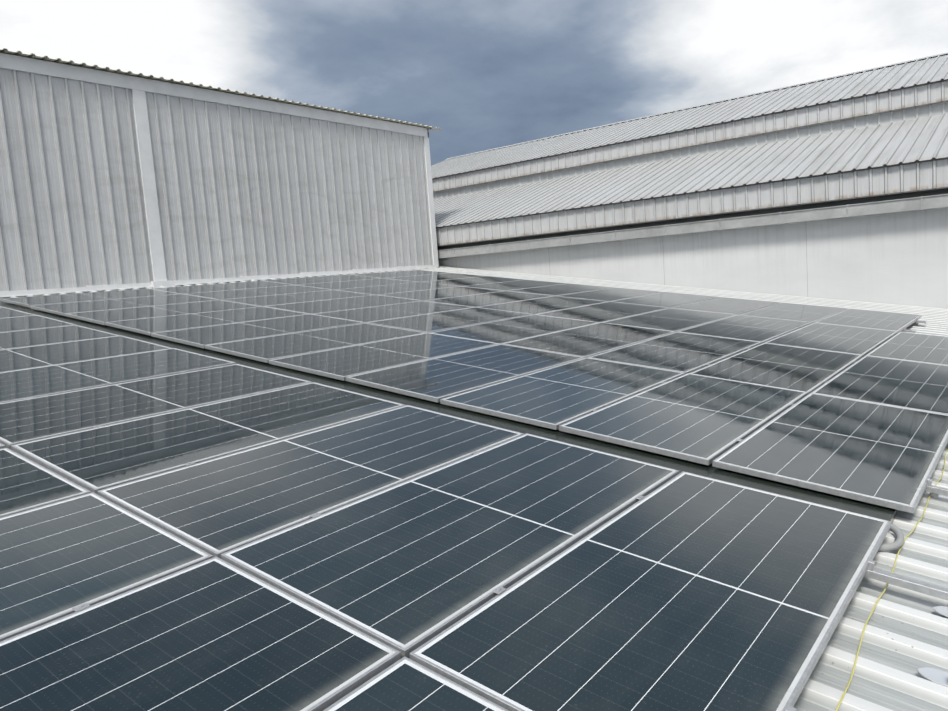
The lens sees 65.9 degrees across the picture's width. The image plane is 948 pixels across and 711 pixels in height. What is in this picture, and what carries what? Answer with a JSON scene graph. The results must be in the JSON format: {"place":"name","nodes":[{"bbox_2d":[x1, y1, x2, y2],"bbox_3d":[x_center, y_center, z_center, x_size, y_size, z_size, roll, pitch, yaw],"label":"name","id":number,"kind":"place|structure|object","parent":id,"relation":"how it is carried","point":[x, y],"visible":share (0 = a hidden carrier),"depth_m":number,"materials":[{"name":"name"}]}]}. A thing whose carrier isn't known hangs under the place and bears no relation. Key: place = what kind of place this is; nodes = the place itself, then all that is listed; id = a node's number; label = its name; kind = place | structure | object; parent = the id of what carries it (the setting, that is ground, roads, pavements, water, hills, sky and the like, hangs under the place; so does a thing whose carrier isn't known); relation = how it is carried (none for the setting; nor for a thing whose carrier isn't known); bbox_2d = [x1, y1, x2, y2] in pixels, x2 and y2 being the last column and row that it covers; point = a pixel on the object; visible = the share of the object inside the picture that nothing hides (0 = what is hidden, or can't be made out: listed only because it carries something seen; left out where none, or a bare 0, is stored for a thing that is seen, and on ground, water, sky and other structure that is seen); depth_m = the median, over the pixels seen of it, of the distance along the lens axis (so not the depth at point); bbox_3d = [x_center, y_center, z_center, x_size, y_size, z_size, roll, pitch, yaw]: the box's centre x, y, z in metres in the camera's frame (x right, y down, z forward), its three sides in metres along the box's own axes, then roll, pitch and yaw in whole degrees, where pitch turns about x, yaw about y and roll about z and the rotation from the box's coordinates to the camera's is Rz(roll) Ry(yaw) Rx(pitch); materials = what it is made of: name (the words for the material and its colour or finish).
{"place":"outdoors","nodes":[
{"label":"outdoors","id":0,"kind":"place"},
{"bbox_2d":[0,53,438,287],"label":"building trim","id":1,"kind":"structure","parent":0,"point":[139,87],"depth_m":13.59,"materials":[{"name":"white metal"}]},
{"bbox_2d":[0,68,432,291],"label":"cladding","id":2,"kind":"structure","parent":1,"relation":"attached to","point":[241,191],"depth_m":14.19,"materials":[{"name":"white metal"}]},
{"bbox_2d":[0,48,438,129],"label":"roof sheet","id":3,"kind":"object","parent":1,"relation":"on","point":[84,65],"visible":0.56,"depth_m":14.13,"materials":[{"name":"grey metal"}]},
{"bbox_2d":[428,127,441,131],"bbox_3d":[-1.041,-6.059,19.569,0.140,0.060,0.380,0,7,38],"label":"gutter end","id":4,"kind":"object","parent":3,"relation":"attached to","point":[435,129],"visible":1,"depth_m":19.51,"materials":[{"name":"metal"}]},
{"bbox_2d":[0,0,947,165],"label":"sky","id":5,"kind":"structure","parent":0,"point":[489,74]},
{"bbox_2d":[431,54,947,177],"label":"roof","id":6,"kind":"structure","parent":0,"point":[916,72],"depth_m":20.77,"materials":[{"name":"grey metal"}]},
{"bbox_2d":[432,81,947,191],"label":"fascia","id":7,"kind":"structure","parent":6,"relation":"attached to","point":[911,97],"depth_m":18.86,"materials":[{"name":"white metal"}]},
{"bbox_2d":[432,79,947,179],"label":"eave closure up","id":8,"kind":"object","parent":7,"relation":"attached to","point":[913,86],"depth_m":18.73,"materials":[{"name":"grey metal"}]},
{"bbox_2d":[434,100,947,191],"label":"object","id":9,"kind":"object","parent":7,"relation":"attached to","point":[710,142],"depth_m":18.86,"materials":[{"name":"grey metal"}]},
{"bbox_2d":[445,52,947,159],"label":"ridge cap","id":10,"kind":"object","parent":6,"relation":"on","point":[723,100],"visible":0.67,"depth_m":22.73,"materials":[{"name":"grey metal"}]},
{"label":"ground","id":11,"kind":"structure","parent":0,"visible":0},
{"bbox_2d":[496,158,932,218],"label":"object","id":12,"kind":"object","parent":11,"relation":"on","point":[783,178],"depth_m":17.88,"materials":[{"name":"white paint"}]},
{"bbox_2d":[434,113,947,226],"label":"roof","id":13,"kind":"structure","parent":12,"relation":"attached to","point":[908,141],"depth_m":16.93,"materials":[{"name":"grey metal"}]},
{"bbox_2d":[433,79,947,198],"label":"monitor wall","id":14,"kind":"structure","parent":13,"relation":"attached to","point":[869,120],"depth_m":18.99,"materials":[{"name":"white metal"}]},
{"bbox_2d":[438,208,947,308],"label":"wall","id":15,"kind":"structure","parent":12,"relation":"attached to","point":[899,258],"depth_m":14.73,"materials":[{"name":"white metal"}]},
{"bbox_2d":[453,196,922,256],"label":"gutter brackets","id":16,"kind":"object","parent":15,"relation":"attached to","point":[719,225],"visible":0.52,"depth_m":15.18,"materials":[{"name":"grey metal"}]},
{"bbox_2d":[437,188,947,249],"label":"recess","id":17,"kind":"object","parent":15,"relation":"attached to","point":[809,206],"depth_m":15.44,"materials":[{"name":"black metal"}]},
{"bbox_3d":[12.076,-3.187,9.856,45.678,0.475,0.236,0,7,38],"label":"lower fascia","id":18,"kind":"object","parent":17,"relation":"attached to","visible":0},
{"bbox_2d":[436,159,947,245],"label":"fascia","id":19,"kind":"structure","parent":18,"relation":"attached to","point":[911,177],"depth_m":15.19,"materials":[{"name":"white metal"}]},
{"bbox_2d":[436,157,947,227],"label":"roof edge trim","id":20,"kind":"structure","parent":19,"relation":"attached to","point":[854,170],"depth_m":15.10,"materials":[{"name":"grey metal"}]},
{"bbox_2d":[437,187,947,246],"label":"drip","id":21,"kind":"object","parent":19,"relation":"attached to","point":[710,214],"depth_m":15.24},
{"bbox_2d":[438,194,947,258],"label":"gutter","id":22,"kind":"object","parent":15,"relation":"attached to","point":[878,207],"depth_m":15.16,"materials":[{"name":"metal"}]},
{"bbox_3d":[1.550,4.769,0.776,29.549,6.480,29.700,10,14,37],"label":"lower building","id":23,"kind":"object","parent":11,"relation":"on","visible":0},
{"bbox_2d":[8,266,947,710],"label":"roof sheet","id":24,"kind":"object","parent":23,"relation":"on","point":[904,640],"depth_m":2.87,"materials":[{"name":"white metal"}]},
{"bbox_2d":[0,265,449,297],"bbox_3d":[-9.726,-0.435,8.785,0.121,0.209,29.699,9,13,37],"label":"flashing apron","id":25,"kind":"object","parent":24,"relation":"on","point":[211,282],"depth_m":14.48,"materials":[{"name":"white paint"}]},
{"bbox_2d":[0,301,896,523],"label":"gap between panels","id":26,"kind":"object","parent":24,"relation":"on","point":[821,498],"visible":0.23,"depth_m":4.94,"materials":[{"name":"metal"}]},
{"bbox_2d":[24,270,947,710],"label":"panel clamps","id":27,"kind":"object","parent":24,"relation":"on","point":[908,582],"visible":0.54,"depth_m":3.03,"materials":[{"name":"metal"}]},
{"bbox_2d":[0,307,34,317],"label":"panel","id":28,"kind":"object","parent":27,"relation":"on","point":[5,312],"visible":0.58,"depth_m":9.24,"materials":[{"name":"glass"}]},
{"bbox_2d":[0,315,75,332],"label":"panel","id":29,"kind":"object","parent":27,"relation":"on","point":[10,324],"visible":0.85,"depth_m":8.52,"materials":[{"name":"glass"}]},
{"bbox_2d":[0,448,90,517],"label":"panel","id":30,"kind":"object","parent":27,"relation":"attached to","point":[26,484],"visible":0.77,"depth_m":3.67,"materials":[{"name":"glass"}]},
{"bbox_2d":[0,325,119,349],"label":"panel","id":31,"kind":"object","parent":27,"relation":"on","point":[28,338],"visible":0.71,"depth_m":7.77,"materials":[{"name":"glass"}]},
{"bbox_2d":[0,335,170,371],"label":"panel","id":32,"kind":"object","parent":27,"relation":"on","point":[13,359],"visible":0.71,"depth_m":6.97,"materials":[{"name":"glass"}]},
{"bbox_2d":[0,288,180,307],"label":"panel","id":33,"kind":"object","parent":27,"relation":"attached to","point":[28,301],"visible":0.79,"depth_m":10.97,"materials":[{"name":"glass"}]},
{"bbox_2d":[0,492,212,641],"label":"panel","id":34,"kind":"object","parent":27,"relation":"attached to","point":[60,559],"visible":0.83,"depth_m":2.94,"materials":[{"name":"glass"}]},
{"bbox_2d":[0,348,235,402],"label":"panel","id":35,"kind":"object","parent":27,"relation":"on","point":[21,384],"visible":0.79,"depth_m":6.14,"materials":[{"name":"glass"}]},
{"bbox_2d":[30,294,218,315],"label":"panel","id":36,"kind":"object","parent":27,"relation":"attached to","point":[62,309],"visible":0.85,"depth_m":10.37,"materials":[{"name":"glass"}]},
{"bbox_2d":[0,364,310,448],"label":"panel","id":37,"kind":"object","parent":27,"relation":"on","point":[32,419],"visible":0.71,"depth_m":5.28,"materials":[{"name":"glass"}]},
{"bbox_2d":[65,300,260,324],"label":"panel","id":38,"kind":"object","parent":27,"relation":"attached to","point":[101,317],"visible":0.77,"depth_m":9.73,"materials":[{"name":"glass"}]},
{"bbox_2d":[0,556,399,710],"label":"panel","id":39,"kind":"object","parent":27,"relation":"attached to","point":[216,633],"visible":0.88,"depth_m":2.32,"materials":[{"name":"glass"}]},
{"bbox_2d":[105,306,306,335],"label":"panel","id":40,"kind":"object","parent":27,"relation":"attached to","point":[147,326],"visible":0.81,"depth_m":9.07,"materials":[{"name":"glass"}]},
{"bbox_2d":[11,382,404,493],"bbox_3d":[-1.597,0.458,4.804,1.030,0.036,2.236,10,14,37],"label":"panel","id":41,"kind":"object","parent":27,"relation":"on","point":[94,460],"visible":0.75,"depth_m":4.54,"materials":[{"name":"glass"}]},
{"bbox_2d":[151,281,292,293],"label":"panel","id":42,"kind":"object","parent":27,"relation":"attached to","point":[219,287],"visible":0.6,"depth_m":12.83,"materials":[{"name":"glass"}]},
{"bbox_2d":[151,314,363,347],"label":"panel","id":43,"kind":"object","parent":27,"relation":"attached to","point":[201,337],"visible":0.9,"depth_m":8.45,"materials":[{"name":"glass"}]},
{"bbox_2d":[184,285,331,299],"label":"panel","id":44,"kind":"object","parent":27,"relation":"attached to","point":[245,293],"visible":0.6,"depth_m":12.16,"materials":[{"name":"glass"}]},
{"bbox_2d":[223,290,372,305],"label":"panel","id":45,"kind":"object","parent":27,"relation":"attached to","point":[269,300],"visible":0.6,"depth_m":11.52,"materials":[{"name":"glass"}]},
{"bbox_2d":[97,405,523,558],"bbox_3d":[-0.770,0.604,4.174,1.030,0.036,2.236,10,14,37],"label":"panel","id":46,"kind":"object","parent":27,"relation":"on","point":[217,507],"visible":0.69,"depth_m":3.88,"materials":[{"name":"glass"}]},
{"bbox_2d":[205,323,424,362],"bbox_3d":[-1.646,-0.168,7.995,1.030,0.035,2.236,10,14,37],"label":"panel","id":47,"kind":"object","parent":27,"relation":"attached to","point":[265,349],"visible":0.9,"depth_m":7.79,"materials":[{"name":"glass"}]},
{"bbox_2d":[261,274,378,284],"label":"panel","id":48,"kind":"object","parent":27,"relation":"attached to","point":[318,279],"visible":0.62,"depth_m":14.55,"materials":[{"name":"glass"}]},
{"bbox_2d":[264,295,421,313],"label":"panel","id":49,"kind":"object","parent":27,"relation":"attached to","point":[325,306],"visible":0.67,"depth_m":10.89,"materials":[{"name":"glass"}]},
{"bbox_2d":[299,278,412,289],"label":"panel","id":50,"kind":"object","parent":27,"relation":"on","point":[354,283],"visible":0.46,"depth_m":13.93,"materials":[{"name":"glass"}]},
{"bbox_2d":[269,333,497,380],"bbox_3d":[-0.819,-0.026,7.364,1.030,0.036,2.236,10,14,37],"label":"panel","id":51,"kind":"object","parent":27,"relation":"attached to","point":[342,363],"visible":0.79,"depth_m":7.16,"materials":[{"name":"glass"}]},
{"bbox_2d":[315,301,471,322],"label":"panel","id":52,"kind":"object","parent":27,"relation":"attached to","point":[372,314],"visible":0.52,"depth_m":10.27,"materials":[{"name":"glass"}]},
{"bbox_2d":[336,282,458,294],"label":"panel","id":53,"kind":"object","parent":27,"relation":"attached to","point":[394,288],"visible":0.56,"depth_m":13.32,"materials":[{"name":"glass"}]},
{"bbox_2d":[349,270,448,277],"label":"panel","id":54,"kind":"object","parent":27,"relation":"attached to","point":[400,273],"visible":0.62,"depth_m":16.32,"materials":[{"name":"glass"}]},
{"bbox_2d":[323,656,508,710],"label":"panel","id":55,"kind":"object","parent":27,"relation":"attached to","point":[404,683],"visible":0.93,"depth_m":2.15,"materials":[{"name":"glass"}]},
{"bbox_2d":[385,273,481,281],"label":"panel","id":56,"kind":"object","parent":27,"relation":"attached to","point":[431,277],"visible":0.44,"depth_m":15.71,"materials":[{"name":"glass"}]},
{"bbox_2d":[379,286,501,300],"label":"panel","id":57,"kind":"object","parent":27,"relation":"attached to","point":[433,294],"visible":0.67,"depth_m":12.66,"materials":[{"name":"glass"}]},
{"bbox_2d":[221,433,678,657],"bbox_3d":[0.058,0.745,3.544,1.030,0.036,2.236,10,14,37],"label":"panel","id":58,"kind":"object","parent":27,"relation":"on","point":[406,568],"visible":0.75,"depth_m":3.20,"materials":[{"name":"glass"}]},
{"bbox_2d":[367,307,532,332],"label":"panel","id":59,"kind":"object","parent":27,"relation":"attached to","point":[437,321],"visible":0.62,"depth_m":9.60,"materials":[{"name":"glass"}]},
{"bbox_2d":[346,344,583,402],"bbox_3d":[0.009,0.117,6.734,1.030,0.036,2.236,10,14,37],"label":"panel","id":60,"kind":"object","parent":27,"relation":"attached to","point":[437,379],"visible":0.88,"depth_m":6.50,"materials":[{"name":"glass"}]},
{"bbox_2d":[426,276,525,285],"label":"panel","id":61,"kind":"object","parent":27,"relation":"attached to","point":[474,280],"visible":0.6,"depth_m":15.10,"materials":[{"name":"glass"}]},
{"bbox_2d":[425,291,551,306],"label":"panel","id":62,"kind":"object","parent":27,"relation":"attached to","point":[484,299],"visible":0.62,"depth_m":12.03,"materials":[{"name":"glass"}]},
{"bbox_2d":[430,314,598,343],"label":"panel","id":63,"kind":"object","parent":27,"relation":"attached to","point":[509,330],"visible":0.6,"depth_m":9.00,"materials":[{"name":"glass"}]},
{"bbox_2d":[463,280,568,290],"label":"panel","id":64,"kind":"object","parent":27,"relation":"attached to","point":[512,285],"visible":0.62,"depth_m":14.41,"materials":[{"name":"glass"}]},
{"bbox_2d":[480,296,608,314],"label":"panel","id":65,"kind":"object","parent":27,"relation":"attached to","point":[542,305],"visible":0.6,"depth_m":11.41,"materials":[{"name":"glass"}]},
{"bbox_2d":[508,283,614,295],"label":"panel","id":66,"kind":"object","parent":27,"relation":"attached to","point":[557,290],"visible":0.75,"depth_m":13.78,"materials":[{"name":"glass"}]},
{"bbox_2d":[440,358,684,429],"bbox_3d":[0.836,0.262,6.104,1.030,0.037,2.236,10,14,37],"label":"panel","id":67,"kind":"object","parent":27,"relation":"attached to","point":[555,397],"visible":0.92,"depth_m":5.86,"materials":[{"name":"glass"}]},
{"bbox_2d":[502,322,674,357],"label":"panel","id":68,"kind":"object","parent":27,"relation":"attached to","point":[586,341],"visible":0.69,"depth_m":8.33,"materials":[{"name":"glass"}]},
{"bbox_2d":[535,301,667,322],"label":"panel","id":69,"kind":"object","parent":27,"relation":"attached to","point":[604,312],"visible":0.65,"depth_m":10.77,"materials":[{"name":"glass"}]},
{"bbox_2d":[558,287,661,300],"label":"panel","id":70,"kind":"object","parent":27,"relation":"attached to","point":[612,294],"visible":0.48,"depth_m":13.16,"materials":[{"name":"glass"}]},
{"bbox_2d":[410,471,890,710],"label":"panel","id":71,"kind":"object","parent":27,"relation":"on","point":[684,591],"visible":0.85,"depth_m":2.64,"materials":[{"name":"glass"}]},
{"bbox_2d":[610,292,718,307],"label":"panel","id":72,"kind":"object","parent":27,"relation":"attached to","point":[667,299],"visible":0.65,"depth_m":12.51,"materials":[{"name":"glass"}]},
{"bbox_2d":[603,308,734,331],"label":"panel","id":73,"kind":"object","parent":27,"relation":"attached to","point":[673,319],"visible":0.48,"depth_m":10.12,"materials":[{"name":"glass"}]},
{"bbox_2d":[587,332,761,373],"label":"panel","id":74,"kind":"object","parent":27,"relation":"attached to","point":[685,353],"visible":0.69,"depth_m":7.69,"materials":[{"name":"glass"}]},
{"bbox_2d":[559,373,807,464],"bbox_3d":[1.663,0.404,5.474,1.030,0.037,2.236,10,14,37],"label":"panel","id":75,"kind":"object","parent":27,"relation":"attached to","point":[702,419],"visible":0.94,"depth_m":5.20,"materials":[{"name":"glass"}]},
{"bbox_2d":[671,297,780,314],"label":"panel","id":76,"kind":"object","parent":27,"relation":"attached to","point":[735,306],"visible":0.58,"depth_m":11.86,"materials":[{"name":"glass"}]},
{"bbox_2d":[678,315,811,342],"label":"panel","id":77,"kind":"object","parent":27,"relation":"attached to","point":[754,328],"visible":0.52,"depth_m":9.48,"materials":[{"name":"glass"}]},
{"bbox_2d":[691,343,862,393],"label":"panel","id":78,"kind":"object","parent":27,"relation":"attached to","point":[808,370],"visible":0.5,"depth_m":7.07,"materials":[{"name":"glass"}]},
{"bbox_2d":[739,302,847,322],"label":"panel","id":79,"kind":"object","parent":27,"relation":"attached to","point":[800,312],"visible":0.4,"depth_m":11.28,"materials":[{"name":"glass"}]},
{"bbox_2d":[712,393,947,512],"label":"panel","id":80,"kind":"object","parent":27,"relation":"on","point":[887,456],"visible":0.98,"depth_m":4.54,"materials":[{"name":"glass"}]},
{"bbox_2d":[764,323,897,356],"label":"panel","id":81,"kind":"object","parent":27,"relation":"attached to","point":[844,339],"visible":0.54,"depth_m":8.84,"materials":[{"name":"glass"}]},
{"bbox_2d":[814,308,921,332],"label":"panel","id":82,"kind":"object","parent":27,"relation":"attached to","point":[883,320],"visible":0.79,"depth_m":10.61,"materials":[{"name":"glass"}]},
{"bbox_2d":[811,355,947,414],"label":"panel","id":83,"kind":"object","parent":27,"relation":"attached to","point":[921,386],"visible":0.77,"depth_m":6.41,"materials":[{"name":"glass"}]},
{"bbox_2d":[867,332,947,364],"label":"panel","id":84,"kind":"object","parent":27,"relation":"attached to","point":[926,348],"visible":0.79,"depth_m":8.25,"materials":[{"name":"glass"}]},
{"bbox_2d":[878,524,903,550],"bbox_3d":[1.807,0.843,3.592,0.536,0.046,0.397,10,14,37],"label":"conduit","id":85,"kind":"object","parent":24,"relation":"on","point":[898,542],"visible":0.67,"depth_m":3.41,"materials":[{"name":"grey plastic"}]},
{"bbox_2d":[835,450,947,710],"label":"earth cable","id":86,"kind":"object","parent":24,"relation":"on","point":[847,686],"visible":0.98,"depth_m":2.88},
{"bbox_2d":[917,667,947,686],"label":"left foot pad","id":87,"kind":"object","parent":24,"relation":"on","point":[937,676],"visible":1,"depth_m":2.46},
{"bbox_2d":[933,606,947,616],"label":"left foot pad","id":88,"kind":"object","parent":24,"relation":"on","point":[942,610],"visible":1,"depth_m":2.88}
]}

